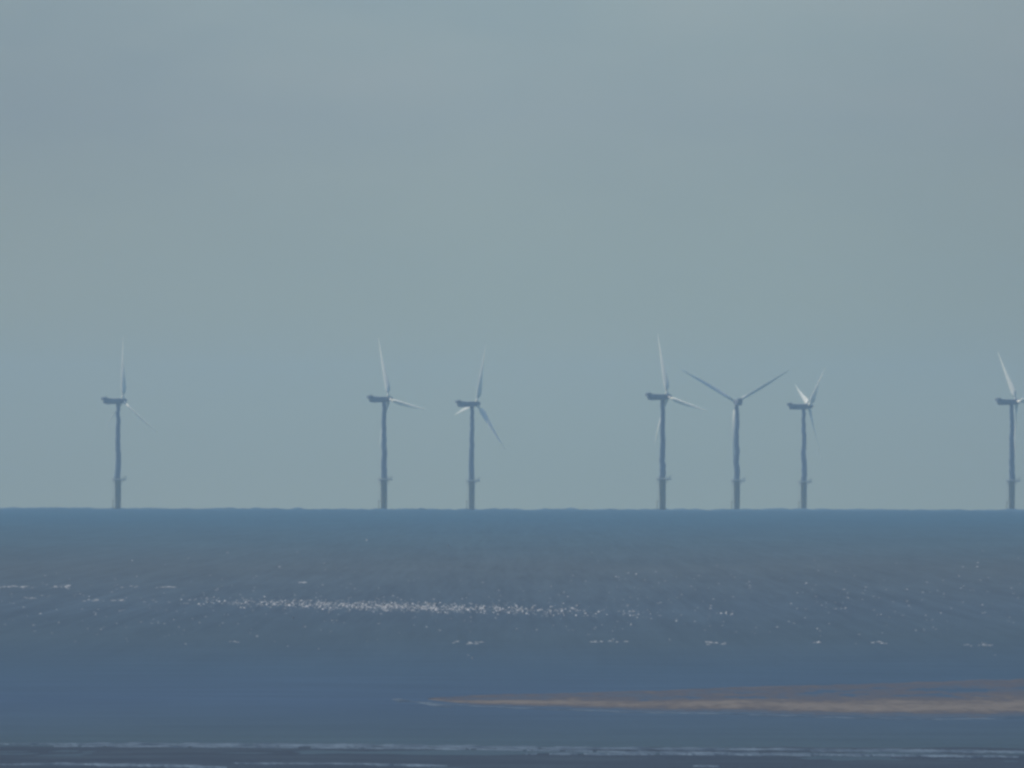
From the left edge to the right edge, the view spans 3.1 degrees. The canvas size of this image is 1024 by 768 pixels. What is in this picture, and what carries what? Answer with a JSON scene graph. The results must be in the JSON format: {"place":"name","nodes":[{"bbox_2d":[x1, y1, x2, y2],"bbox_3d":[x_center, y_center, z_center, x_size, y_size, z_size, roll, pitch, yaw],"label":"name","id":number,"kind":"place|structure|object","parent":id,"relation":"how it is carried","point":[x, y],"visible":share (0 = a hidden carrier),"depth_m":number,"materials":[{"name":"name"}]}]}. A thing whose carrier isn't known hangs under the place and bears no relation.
{"place":"outdoors","nodes":[
{"label":"outdoors","id":0,"kind":"place"},
{"bbox_2d":[0,507,1023,761],"bbox_3d":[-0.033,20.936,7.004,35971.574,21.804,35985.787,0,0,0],"label":"sea","id":1,"kind":"structure","parent":0,"point":[72,669],"depth_m":1340.38,"materials":[{"name":"liquid"}]},
{"bbox_2d":[101,346,157,508],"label":"wind turbine","id":2,"kind":"object","parent":1,"relation":"in","point":[116,478],"visible":0.99,"depth_m":12753.24,"materials":[{"name":"white metal"}]},
{"bbox_2d":[367,338,425,508],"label":"wind turbine","id":3,"kind":"object","parent":1,"relation":"in","point":[383,400],"visible":0.97,"depth_m":12517.65,"materials":[{"name":"white metal"}]},
{"bbox_2d":[455,347,504,509],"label":"wind turbine","id":4,"kind":"object","parent":1,"relation":"in","point":[471,405],"visible":0.98,"depth_m":13053.40,"materials":[{"name":"white metal"}]},
{"bbox_2d":[0,539,1020,658],"bbox_3d":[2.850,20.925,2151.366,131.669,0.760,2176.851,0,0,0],"label":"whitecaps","id":5,"kind":"object","parent":1,"relation":"on","point":[382,605],"visible":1,"depth_m":1499.40,"materials":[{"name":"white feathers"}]},
{"bbox_2d":[0,698,1023,767],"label":"surf","id":6,"kind":"structure","parent":1,"relation":"on","point":[360,746],"depth_m":704.30,"materials":[{"name":"grey liquid"}]},
{"bbox_2d":[645,336,706,509],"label":"wind turbine","id":7,"kind":"object","parent":1,"relation":"in","point":[663,398],"visible":0.99,"depth_m":12198.90,"materials":[{"name":"white metal"}]},
{"bbox_2d":[428,679,1023,717],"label":"sand bank","id":8,"kind":"structure","parent":1,"relation":"in","point":[1009,701],"depth_m":860.26,"materials":[{"name":"brown sand"}]},
{"bbox_2d":[682,370,787,508],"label":"wind turbine","id":9,"kind":"object","parent":1,"relation":"in","point":[736,480],"visible":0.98,"depth_m":12804.04,"materials":[{"name":"white metal"}]},
{"bbox_2d":[787,369,824,508],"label":"wind turbine","id":10,"kind":"object","parent":1,"relation":"in","point":[803,407],"visible":0.98,"depth_m":13311.14,"materials":[{"name":"white metal"}]},
{"bbox_2d":[995,353,1023,508],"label":"wind turbine","id":11,"kind":"object","parent":1,"relation":"in","point":[1015,401],"visible":0.98,"depth_m":12703.35,"materials":[{"name":"white metal"}]},
{"bbox_2d":[0,746,1023,767],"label":"tidal flat","id":12,"kind":"structure","parent":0,"point":[224,757],"depth_m":678.45,"materials":[{"name":"grey sand"}]},
{"bbox_2d":[0,0,1023,509],"label":"sky","id":13,"kind":"structure","parent":0,"point":[240,198],"materials":[{"name":"grey"}]}
]}

